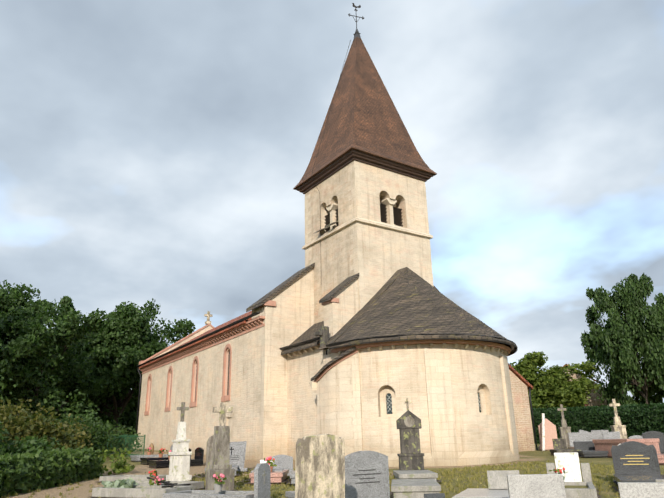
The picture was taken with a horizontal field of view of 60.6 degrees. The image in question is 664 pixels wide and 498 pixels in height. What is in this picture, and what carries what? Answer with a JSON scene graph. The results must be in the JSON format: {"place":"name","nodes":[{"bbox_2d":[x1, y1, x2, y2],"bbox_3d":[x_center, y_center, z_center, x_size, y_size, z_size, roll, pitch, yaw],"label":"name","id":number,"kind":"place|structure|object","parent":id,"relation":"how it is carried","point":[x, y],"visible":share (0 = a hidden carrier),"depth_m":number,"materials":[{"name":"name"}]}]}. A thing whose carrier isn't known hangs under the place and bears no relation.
{"place":"outdoors","nodes":[
{"label":"outdoors","id":0,"kind":"place"},
{"bbox_2d":[248,267,313,460],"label":"church crossing bay walls","id":1,"kind":"structure","parent":0,"point":[293,310],"depth_m":29.27,"materials":[{"name":"paint"}]},
{"bbox_2d":[259,300,275,307],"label":"crossing bay kneelers","id":2,"kind":"object","parent":1,"relation":"attached to","point":[270,303],"visible":0.32,"depth_m":29.36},
{"bbox_2d":[0,0,663,402],"label":"sky","id":3,"kind":"structure","parent":0,"point":[158,150],"materials":[{"name":"grey"}]},
{"bbox_2d":[0,443,663,497],"bbox_3d":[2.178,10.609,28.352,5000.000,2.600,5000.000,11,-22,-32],"label":"ground","id":4,"kind":"structure","parent":0,"point":[82,491],"depth_m":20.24,"materials":[{"name":"green plant"}]},
{"bbox_2d":[0,422,64,454],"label":"shrub","id":5,"kind":"object","parent":4,"relation":"on","point":[31,444],"visible":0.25,"depth_m":21.32,"materials":[{"name":"green plant"}]},
{"bbox_2d":[0,279,67,407],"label":"tree","id":6,"kind":"object","parent":4,"relation":"on","point":[10,352],"visible":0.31,"depth_m":42.52,"materials":[{"name":"green plant"}]},
{"bbox_2d":[0,399,95,449],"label":"shrub","id":7,"kind":"object","parent":4,"relation":"on","point":[15,425],"visible":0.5,"depth_m":25.71,"materials":[{"name":"green plant"}]},
{"bbox_2d":[0,446,104,497],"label":"box hedge","id":8,"kind":"object","parent":4,"relation":"on","point":[35,470],"visible":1,"depth_m":16.98,"materials":[{"name":"green plant"}]},
{"bbox_2d":[0,283,134,427],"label":"tree","id":9,"kind":"object","parent":4,"relation":"on","point":[79,384],"visible":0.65,"depth_m":47.94,"materials":[{"name":"green plant"}]},
{"bbox_2d":[32,409,124,456],"bbox_3d":[-14.718,10.531,31.042,6.445,3.386,5.919,11,-22,-32],"label":"shrub","id":10,"kind":"object","parent":4,"relation":"on","point":[98,439],"visible":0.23,"depth_m":31.58,"materials":[{"name":"green plant"}]},
{"bbox_2d":[51,296,160,442],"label":"tree","id":11,"kind":"object","parent":4,"relation":"on","point":[130,418],"visible":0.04,"depth_m":65.95,"materials":[{"name":"green plant"}]},
{"bbox_2d":[78,418,141,452],"bbox_3d":[-16.554,13.108,38.488,7.318,3.099,6.785,11,-22,-32],"label":"shrub","id":12,"kind":"object","parent":4,"relation":"on","point":[128,445],"visible":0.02,"depth_m":38.69,"materials":[{"name":"green plant"}]},
{"bbox_2d":[98,444,134,474],"bbox_3d":[-8.486,7.957,21.469,2.122,1.118,2.318,11,-22,-32],"label":"shrub","id":13,"kind":"object","parent":4,"relation":"on","point":[118,466],"visible":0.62,"depth_m":21.30,"materials":[{"name":"green plant"}]},
{"bbox_2d":[94,435,145,455],"bbox_3d":[-16.482,13.019,37.853,0.059,1.642,17.287,16,-25,-41],"label":"green steel fence","id":14,"kind":"object","parent":4,"relation":"on","point":[136,444],"visible":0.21,"depth_m":33.32,"materials":[{"name":"green"}]},
{"bbox_2d":[57,301,195,431],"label":"tree","id":15,"kind":"object","parent":4,"relation":"on","point":[125,340],"visible":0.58,"depth_m":57.33,"materials":[{"name":"green plant"}]},
{"bbox_2d":[94,475,165,482],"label":"grave kerb","id":16,"kind":"structure","parent":4,"relation":"on","point":[112,478],"depth_m":18.15,"materials":[{"name":"stone"}]},
{"bbox_2d":[90,485,193,497],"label":"grave kerb","id":17,"kind":"structure","parent":4,"relation":"on","point":[146,491],"depth_m":14.00,"materials":[{"name":"stone"}]},
{"bbox_2d":[101,477,137,487],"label":"plants","id":18,"kind":"object","parent":17,"relation":"on","point":[130,482],"visible":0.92,"depth_m":14.57,"materials":[{"name":"green plant"}]},
{"bbox_2d":[148,476,164,485],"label":"flowers","id":19,"kind":"object","parent":17,"relation":"on","point":[158,479],"visible":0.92,"depth_m":14.86,"materials":[{"name":"pink plant"}]},
{"bbox_2d":[147,477,191,489],"bbox_3d":[-4.165,6.120,14.841,0.864,0.290,1.694,11,-22,-32],"label":"fallen iron cross","id":20,"kind":"object","parent":17,"relation":"on","point":[169,484],"visible":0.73,"depth_m":14.75,"materials":[{"name":"grey"}]},
{"bbox_2d":[130,454,167,461],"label":"grave slab","id":21,"kind":"structure","parent":4,"relation":"on","point":[135,458],"depth_m":28.72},
{"bbox_2d":[140,456,190,464],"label":"grave slab","id":22,"kind":"structure","parent":4,"relation":"on","point":[144,460],"depth_m":26.41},
{"bbox_2d":[135,481,203,489],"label":"grave kerb","id":23,"kind":"structure","parent":4,"relation":"on","point":[198,485],"depth_m":15.69,"materials":[{"name":"stone"}]},
{"bbox_2d":[148,459,202,468],"bbox_3d":[-6.802,9.414,24.696,2.080,0.480,1.080,11,-22,-32],"label":"tomb","id":24,"kind":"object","parent":4,"relation":"on","point":[156,464],"depth_m":24.11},
{"bbox_2d":[194,447,203,464],"bbox_3d":[-5.938,9.250,25.369,0.336,0.750,1.155,11,-22,-32],"label":"headstone","id":25,"kind":"object","parent":24,"relation":"on","point":[199,452],"visible":0.71,"depth_m":25.27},
{"bbox_2d":[166,402,194,480],"bbox_3d":[-4.879,6.279,18.326,0.865,2.590,0.867,11,-22,-32],"label":"white grave cross","id":26,"kind":"object","parent":4,"relation":"on","point":[179,463],"visible":0.81,"depth_m":18.05,"materials":[{"name":"stone"}]},
{"bbox_2d":[136,328,250,459],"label":"church nave walls","id":27,"kind":"structure","parent":4,"relation":"on","point":[157,426],"depth_m":35.10,"materials":[{"name":"paint"}]},
{"bbox_2d":[146,325,212,361],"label":"gable parapet","id":28,"kind":"structure","parent":27,"relation":"on","point":[202,331],"depth_m":49.84,"materials":[{"name":"beige stone"}]},
{"bbox_2d":[144,344,231,415],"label":"nave window surrounds","id":29,"kind":"object","parent":27,"relation":"attached to","point":[194,385],"visible":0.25,"depth_m":36.63,"materials":[{"name":"stone"}]},
{"bbox_2d":[169,351,229,403],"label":"window","id":30,"kind":"structure","parent":29,"relation":"in","point":[228,377],"depth_m":32.65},
{"bbox_2d":[139,311,251,368],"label":"roof","id":31,"kind":"structure","parent":27,"relation":"on","point":[215,334],"depth_m":39.61,"materials":[{"name":"tile"}]},
{"bbox_2d":[136,312,259,432],"bbox_3d":[-5.099,10.216,40.387,11.860,5.870,23.580,10,-22,-31],"label":"nave gutter","id":32,"kind":"object","parent":27,"relation":"attached to","point":[218,330],"visible":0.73,"depth_m":36.70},
{"bbox_2d":[139,323,214,364],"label":"gable coping","id":33,"kind":"object","parent":32,"relation":"attached to","point":[154,355],"visible":0.44,"depth_m":49.09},
{"bbox_2d":[204,311,212,324],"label":"nave gable cross","id":34,"kind":"object","parent":33,"relation":"on","point":[208,315],"visible":0.95,"depth_m":51.64,"materials":[{"name":"stone"}]},
{"bbox_2d":[140,319,262,371],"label":"nave corbels","id":35,"kind":"object","parent":27,"relation":"attached to","point":[224,336],"visible":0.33,"depth_m":35.06,"materials":[{"name":"stone"}]},
{"bbox_2d":[139,316,264,373],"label":"cornice","id":36,"kind":"structure","parent":27,"relation":"attached to","point":[239,334],"depth_m":34.18,"materials":[{"name":"stone"}]},
{"bbox_2d":[257,310,277,460],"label":"quoins","id":37,"kind":"object","parent":27,"relation":"attached to","point":[266,404],"visible":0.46,"depth_m":28.13,"materials":[{"name":"stone"}]},
{"bbox_2d":[246,263,314,311],"bbox_3d":[0.694,2.707,33.085,11.440,2.776,1.840,10,-22,-31],"label":"lean-to roofs","id":38,"kind":"object","parent":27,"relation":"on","point":[277,289],"visible":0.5,"depth_m":30.40,"materials":[{"name":"stone"}]},
{"bbox_2d":[281,321,323,354],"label":"roof","id":39,"kind":"structure","parent":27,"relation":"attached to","point":[308,334],"depth_m":28.55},
{"bbox_2d":[280,337,319,349],"bbox_3d":[-1.507,4.574,27.491,0.220,0.098,3.960,11,-22,-32],"label":"side chapel gutter","id":40,"kind":"object","parent":39,"relation":"attached to","point":[301,343],"visible":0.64,"depth_m":27.40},
{"bbox_2d":[314,289,332,315],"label":"tower relieving arch","id":41,"kind":"structure","parent":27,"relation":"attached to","point":[318,304],"depth_m":30.41,"materials":[{"name":"stone"}]},
{"bbox_2d":[312,40,350,245],"bbox_3d":[0.097,-5.803,33.463,2.778,16.453,0.083,6,-20,-21],"label":"lightning conductor","id":42,"kind":"object","parent":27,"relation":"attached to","point":[322,137],"visible":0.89,"depth_m":33.66,"materials":[{"name":"grey metal"}]},
{"bbox_2d":[319,273,439,303],"bbox_3d":[3.155,2.429,29.297,8.460,1.544,0.990,11,-22,-32],"label":"choir gable coping","id":43,"kind":"object","parent":27,"relation":"attached to","point":[336,290],"visible":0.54,"depth_m":27.24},
{"bbox_2d":[508,363,532,389],"bbox_3d":[7.941,6.675,32.940,4.600,3.103,4.910,11,-22,-32],"label":"roof edge","id":44,"kind":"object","parent":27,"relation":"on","point":[521,378],"depth_m":31.51,"materials":[{"name":"red tile"}]},
{"bbox_2d":[205,435,213,479],"bbox_3d":[-3.777,6.733,18.361,0.804,1.404,0.352,5,-20,-18],"label":"gravestone","id":45,"kind":"object","parent":4,"relation":"on","point":[209,449],"visible":0.35,"depth_m":18.34,"materials":[{"name":"grey stone"}]},
{"bbox_2d":[163,490,270,497],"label":"grave slab","id":46,"kind":"structure","parent":4,"relation":"on","point":[210,494],"depth_m":12.98,"materials":[{"name":"stone"}]},
{"bbox_2d":[213,473,226,491],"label":"flowers","id":47,"kind":"object","parent":46,"relation":"on","point":[218,486],"visible":1,"depth_m":13.17,"materials":[{"name":"pink plant"}]},
{"bbox_2d":[205,403,237,490],"bbox_3d":[-3.034,5.471,15.543,0.867,2.440,0.757,11,-22,-32],"label":"cross monument","id":48,"kind":"object","parent":4,"relation":"on","point":[220,455],"visible":0.85,"depth_m":15.40,"materials":[{"name":"grey stone"}]},
{"bbox_2d":[229,441,246,471],"bbox_3d":[-3.752,7.824,21.169,1.446,1.240,0.556,2,-19,-9],"label":"headstone","id":49,"kind":"object","parent":4,"relation":"on","point":[237,452],"visible":0.46,"depth_m":21.21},
{"bbox_2d":[254,463,270,497],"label":"headstone","id":50,"kind":"object","parent":4,"relation":"on","point":[262,472],"visible":1,"depth_m":12.56,"materials":[{"name":"stone"}]},
{"bbox_2d":[249,470,288,484],"bbox_3d":[-1.900,7.072,17.389,0.980,0.500,1.880,-2,-19,1],"label":"tomb","id":51,"kind":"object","parent":4,"relation":"on","point":[278,476],"depth_m":16.56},
{"bbox_2d":[271,455,292,476],"bbox_3d":[-1.698,7.246,19.005,1.048,0.700,0.330,0,-19,-4],"label":"headstone","id":52,"kind":"object","parent":4,"relation":"on","point":[285,462],"visible":0.44,"depth_m":19.00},
{"bbox_2d":[285,491,294,497],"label":"gravestone","id":53,"kind":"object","parent":4,"relation":"on","point":[289,494],"depth_m":12.69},
{"bbox_2d":[287,347,324,459],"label":"chapel walls","id":54,"kind":"structure","parent":4,"relation":"on","point":[304,368],"depth_m":27.32,"materials":[{"name":"paint"}]},
{"bbox_2d":[287,345,319,356],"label":"corbels","id":55,"kind":"object","parent":54,"relation":"attached to","point":[301,351],"visible":0.65,"depth_m":27.85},
{"bbox_2d":[295,434,344,497],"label":"gravestone","id":56,"kind":"object","parent":4,"relation":"on","point":[320,466],"visible":1,"depth_m":9.13,"materials":[{"name":"stone"}]},
{"bbox_2d":[345,450,389,497],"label":"gravestone","id":57,"kind":"object","parent":4,"relation":"on","point":[366,474],"visible":0.9,"depth_m":11.44,"materials":[{"name":"stone"}]},
{"bbox_2d":[396,398,425,470],"bbox_3d":[2.486,6.087,18.198,1.149,2.570,0.853,-2,-19,1],"label":"dark grave monument","id":58,"kind":"object","parent":4,"relation":"on","point":[409,426],"visible":0.85,"depth_m":18.01,"materials":[{"name":"stone"}]},
{"bbox_2d":[390,479,440,497],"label":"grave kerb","id":59,"kind":"structure","parent":4,"relation":"on","point":[410,488],"depth_m":12.46,"materials":[{"name":"stone"}]},
{"bbox_2d":[393,470,437,480],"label":"grave slab","id":60,"kind":"structure","parent":59,"relation":"on","point":[416,474],"depth_m":15.84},
{"bbox_2d":[323,344,509,453],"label":"apse wall","id":61,"kind":"structure","parent":4,"relation":"on","point":[398,374],"depth_m":23.12,"materials":[{"name":"paint"}]},
{"bbox_2d":[317,352,362,455],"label":"wall","id":62,"kind":"structure","parent":61,"relation":"attached to","point":[339,407],"depth_m":23.74,"materials":[{"name":"paint"}]},
{"bbox_2d":[311,346,355,380],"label":"apse buttress tiles","id":63,"kind":"object","parent":62,"relation":"on","point":[324,367],"visible":0.6,"depth_m":24.21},
{"bbox_2d":[314,349,357,381],"bbox_3d":[0.216,4.974,24.663,0.874,1.482,2.405,11,-22,-32],"label":"apse buttress moulding","id":64,"kind":"object","parent":62,"relation":"attached to","point":[335,363],"visible":0.69,"depth_m":24.23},
{"bbox_2d":[317,267,517,356],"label":"apse roof","id":65,"kind":"structure","parent":61,"relation":"on","point":[408,301],"depth_m":24.93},
{"bbox_2d":[314,326,328,349],"bbox_3d":[-0.472,4.006,25.760,0.610,1.064,0.413,11,-22,-32],"label":"chimney","id":66,"kind":"object","parent":65,"relation":"attached to","point":[323,332],"visible":0.9,"depth_m":25.71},
{"bbox_2d":[326,334,514,350],"bbox_3d":[5.162,4.359,25.588,9.840,0.122,4.920,11,-22,-32],"label":"apse gutter","id":67,"kind":"object","parent":65,"relation":"attached to","point":[347,341],"visible":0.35,"depth_m":23.58,"materials":[{"name":"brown metal"}]},
{"bbox_2d":[330,340,510,354],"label":"cornice","id":68,"kind":"structure","parent":61,"relation":"attached to","point":[461,342],"depth_m":23.45,"materials":[{"name":"stone"}]},
{"bbox_2d":[338,343,507,355],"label":"corbels","id":69,"kind":"object","parent":61,"relation":"attached to","point":[505,353],"visible":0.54,"depth_m":23.71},
{"bbox_2d":[326,350,537,449],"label":"church down pipes","id":70,"kind":"object","parent":61,"relation":"attached to","point":[531,412],"visible":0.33,"depth_m":31.16,"materials":[{"name":"brown metal"}]},
{"bbox_2d":[386,392,480,413],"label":"window","id":71,"kind":"structure","parent":61,"relation":"attached to","point":[389,403],"depth_m":23.24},
{"bbox_2d":[424,350,519,466],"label":"apse lesenes","id":72,"kind":"object","parent":61,"relation":"attached to","point":[442,430],"visible":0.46,"depth_m":22.59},
{"bbox_2d":[424,493,444,497],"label":"gravestone","id":73,"kind":"object","parent":4,"relation":"on","point":[434,495],"visible":1,"depth_m":10.71,"materials":[{"name":"stone"}]},
{"bbox_2d":[384,450,519,466],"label":"wall plinth","id":74,"kind":"structure","parent":4,"relation":"on","point":[480,458],"depth_m":22.13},
{"bbox_2d":[507,474,565,497],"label":"gravestone","id":75,"kind":"object","parent":4,"relation":"on","point":[537,486],"visible":1,"depth_m":10.45,"materials":[{"name":"stone"}]},
{"bbox_2d":[540,413,545,450],"bbox_3d":[11.158,9.776,30.155,0.512,2.017,0.388,-5,-19,10],"label":"gravestone","id":76,"kind":"object","parent":4,"relation":"on","point":[543,431],"visible":0.9,"depth_m":30.11,"materials":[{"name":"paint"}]},
{"bbox_2d":[538,418,557,449],"bbox_3d":[11.758,10.159,30.934,1.307,1.796,0.739,-5,-19,10],"label":"gravestone","id":77,"kind":"object","parent":4,"relation":"on","point":[550,431],"visible":0.58,"depth_m":30.80,"materials":[{"name":"stone"}]},
{"bbox_2d":[546,463,555,473],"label":"gravestone","id":78,"kind":"object","parent":4,"relation":"on","point":[550,466],"visible":0.33,"depth_m":14.08,"materials":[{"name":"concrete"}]},
{"bbox_2d":[509,351,600,408],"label":"tree","id":79,"kind":"object","parent":4,"relation":"on","point":[555,386],"visible":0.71,"depth_m":46.50,"materials":[{"name":"green plant"}]},
{"bbox_2d":[557,404,570,448],"bbox_3d":[13.310,10.224,32.558,0.951,2.550,0.949,-5,-19,10],"label":"grave cross","id":80,"kind":"object","parent":4,"relation":"on","point":[564,430],"visible":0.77,"depth_m":32.33,"materials":[{"name":"grey stone"}]},
{"bbox_2d":[564,482,600,497],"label":"grave","id":81,"kind":"object","parent":4,"relation":"on","point":[580,490],"visible":0.58,"depth_m":12.04,"materials":[{"name":"stone"}]},
{"bbox_2d":[580,463,591,481],"bbox_3d":[6.205,5.536,13.822,0.443,0.620,0.434,-8,-20,20],"label":"gravestone","id":82,"kind":"object","parent":4,"relation":"on","point":[586,472],"visible":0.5,"depth_m":13.77,"materials":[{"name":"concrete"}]},
{"bbox_2d":[579,430,595,440],"bbox_3d":[14.197,10.616,31.506,1.201,1.150,0.510,-5,-19,10],"label":"grave","id":83,"kind":"object","parent":4,"relation":"on","point":[589,436],"visible":0.35,"depth_m":31.52,"materials":[{"name":"grey stone"}]},
{"bbox_2d":[563,369,623,405],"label":"house walls","id":84,"kind":"structure","parent":4,"relation":"on","point":[592,401],"depth_m":50.42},
{"bbox_2d":[530,402,663,443],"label":"thuja hedge","id":85,"kind":"object","parent":4,"relation":"on","point":[638,419],"visible":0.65,"depth_m":35.40,"materials":[{"name":"green plant"}]},
{"bbox_2d":[591,430,608,438],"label":"gravestone","id":86,"kind":"object","parent":4,"relation":"on","point":[598,434],"visible":0.19,"depth_m":31.77,"materials":[{"name":"grey stone"}]},
{"bbox_2d":[602,431,620,438],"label":"gravestone","id":87,"kind":"object","parent":4,"relation":"on","point":[610,435],"visible":0.29,"depth_m":30.23,"materials":[{"name":"grey stone"}]},
{"bbox_2d":[609,399,627,438],"bbox_3d":[15.673,9.640,31.155,1.053,2.750,1.054,-5,-19,10],"label":"grave cross","id":88,"kind":"object","parent":4,"relation":"on","point":[618,426],"visible":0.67,"depth_m":31.04,"materials":[{"name":"stone"}]},
{"bbox_2d":[580,273,663,405],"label":"tree","id":89,"kind":"object","parent":4,"relation":"on","point":[611,347],"visible":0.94,"depth_m":46.07,"materials":[{"name":"green plant"}]},
{"bbox_2d":[592,438,660,457],"bbox_3d":[12.493,8.573,24.150,1.548,0.950,2.942,0,-19,-4],"label":"gravestone","id":90,"kind":"object","parent":4,"relation":"on","point":[603,444],"visible":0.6,"depth_m":23.79,"materials":[{"name":"stone"}]},
{"bbox_2d":[613,474,663,485],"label":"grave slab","id":91,"kind":"structure","parent":4,"relation":"on","point":[635,478],"depth_m":13.46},
{"bbox_2d":[609,441,660,484],"bbox_3d":[7.819,5.582,14.609,1.458,1.220,0.530,-8,-20,20],"label":"gravestone","id":92,"kind":"object","parent":91,"relation":"on","point":[631,457],"visible":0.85,"depth_m":14.62,"materials":[{"name":"stone"}]},
{"bbox_2d":[618,482,663,497],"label":"grave slab","id":93,"kind":"object","parent":4,"relation":"on","point":[641,489],"visible":1,"depth_m":8.01,"materials":[{"name":"grey"}]},
{"bbox_2d":[627,293,663,395],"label":"tree","id":94,"kind":"object","parent":4,"relation":"on","point":[659,298],"visible":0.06,"depth_m":47.27,"materials":[{"name":"green plant"}]},
{"label":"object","id":95,"kind":"structure","parent":4,"relation":"on","visible":0},
{"bbox_2d":[550,449,580,455],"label":"grave slab","id":96,"kind":"structure","parent":95,"relation":"on","point":[552,451],"depth_m":25.60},
{"label":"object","id":97,"kind":"structure","parent":4,"relation":"on","visible":0},
{"bbox_2d":[577,450,608,457],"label":"grave slab","id":98,"kind":"structure","parent":97,"relation":"on","point":[596,453],"depth_m":24.30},
{"label":"grave soil","id":99,"kind":"structure","parent":4,"relation":"on","visible":0},
{"bbox_2d":[452,488,508,497],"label":"grave slab","id":100,"kind":"structure","parent":99,"relation":"on","point":[477,493],"depth_m":12.18,"materials":[{"name":"stone"}]},
{"label":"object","id":101,"kind":"structure","parent":4,"relation":"on","visible":0},
{"bbox_2d":[657,454,663,464],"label":"pink grave slab","id":102,"kind":"structure","parent":101,"relation":"on","point":[661,459],"depth_m":20.16,"materials":[{"name":"stone"}]},
{"label":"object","id":103,"kind":"structure","parent":4,"relation":"on","visible":0},
{"bbox_2d":[290,471,294,485],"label":"gravestone","id":104,"kind":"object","parent":103,"relation":"on","point":[292,475],"depth_m":16.12,"materials":[{"name":"grey stone"}]},
{"bbox_2d":[305,160,437,342],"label":"church tower","id":105,"kind":"structure","parent":0,"point":[390,254],"depth_m":30.24,"materials":[{"name":"paint"}]},
{"bbox_2d":[326,198,396,230],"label":"window columns","id":106,"kind":"structure","parent":105,"relation":"attached to","point":[387,202],"depth_m":30.76,"materials":[{"name":"stone"}]},
{"bbox_2d":[324,203,402,232],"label":"louvers","id":107,"kind":"object","parent":105,"relation":"in","point":[397,215],"visible":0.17,"depth_m":30.98,"materials":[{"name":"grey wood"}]},
{"bbox_2d":[293,37,436,189],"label":"spire roof","id":108,"kind":"structure","parent":105,"relation":"on","point":[364,116],"depth_m":32.96,"materials":[{"name":"tile"}]},
{"bbox_2d":[348,3,363,27],"bbox_3d":[1.579,-15.154,37.059,1.147,2.153,0.038,5,-20,-18],"label":"weather vane","id":109,"kind":"object","parent":108,"relation":"on","point":[356,16],"visible":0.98,"depth_m":37.17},
{"bbox_2d":[296,149,433,193],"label":"tower cornice","id":110,"kind":"structure","parent":105,"relation":"attached to","point":[350,156],"depth_m":31.18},
{"bbox_2d":[302,217,432,249],"bbox_3d":[1.922,-0.406,32.075,5.280,0.260,5.280,11,-22,-32],"label":"string course","id":111,"kind":"object","parent":105,"relation":"attached to","point":[368,222],"visible":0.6,"depth_m":30.09,"materials":[{"name":"stone"}]},
{"bbox_2d":[305,164,433,289],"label":"corner quoins","id":112,"kind":"object","parent":105,"relation":"attached to","point":[356,236],"visible":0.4,"depth_m":29.51,"materials":[{"name":"stone"}]},
{"bbox_2d":[324,277,451,354],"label":"wall","id":113,"kind":"structure","parent":0,"point":[341,314],"depth_m":26.84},
{"bbox_2d":[487,470,519,489],"bbox_3d":[3.967,5.330,13.115,0.720,0.400,0.207,-6,-19,15],"label":"gravestone","id":114,"kind":"object","parent":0,"point":[497,479],"visible":0.79,"depth_m":13.14,"materials":[{"name":"stone"}]},
{"bbox_2d":[509,370,534,451],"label":"church sacristy walls","id":115,"kind":"structure","parent":0,"point":[523,420],"depth_m":30.91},
{"bbox_2d":[552,438,566,448],"bbox_3d":[11.033,9.615,27.468,1.005,0.850,0.512,-5,-19,10],"label":"grave","id":116,"kind":"object","parent":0,"point":[559,443],"visible":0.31,"depth_m":27.48,"materials":[{"name":"stone"}]},
{"bbox_2d":[554,452,581,481],"bbox_3d":[5.823,5.415,14.014,0.560,0.740,0.070,-8,-20,20],"label":"gravestone","id":117,"kind":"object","parent":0,"point":[569,463],"depth_m":13.99,"materials":[{"name":"stone"}]},
{"bbox_2d":[568,432,584,445],"bbox_3d":[12.915,10.209,29.903,1.198,1.050,0.504,-5,-19,10],"label":"grave","id":118,"kind":"object","parent":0,"point":[576,437],"visible":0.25,"depth_m":29.95,"materials":[{"name":"grey stone"}]},
{"bbox_2d":[573,441,594,449],"bbox_3d":[11.663,9.271,26.212,1.297,0.750,0.503,-5,-19,10],"label":"grave","id":119,"kind":"object","parent":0,"point":[584,445],"visible":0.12,"depth_m":26.23,"materials":[{"name":"stone"}]},
{"bbox_2d":[642,431,663,448],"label":"grave","id":120,"kind":"object","parent":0,"point":[653,434],"visible":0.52,"depth_m":26.06,"materials":[{"name":"stone"}]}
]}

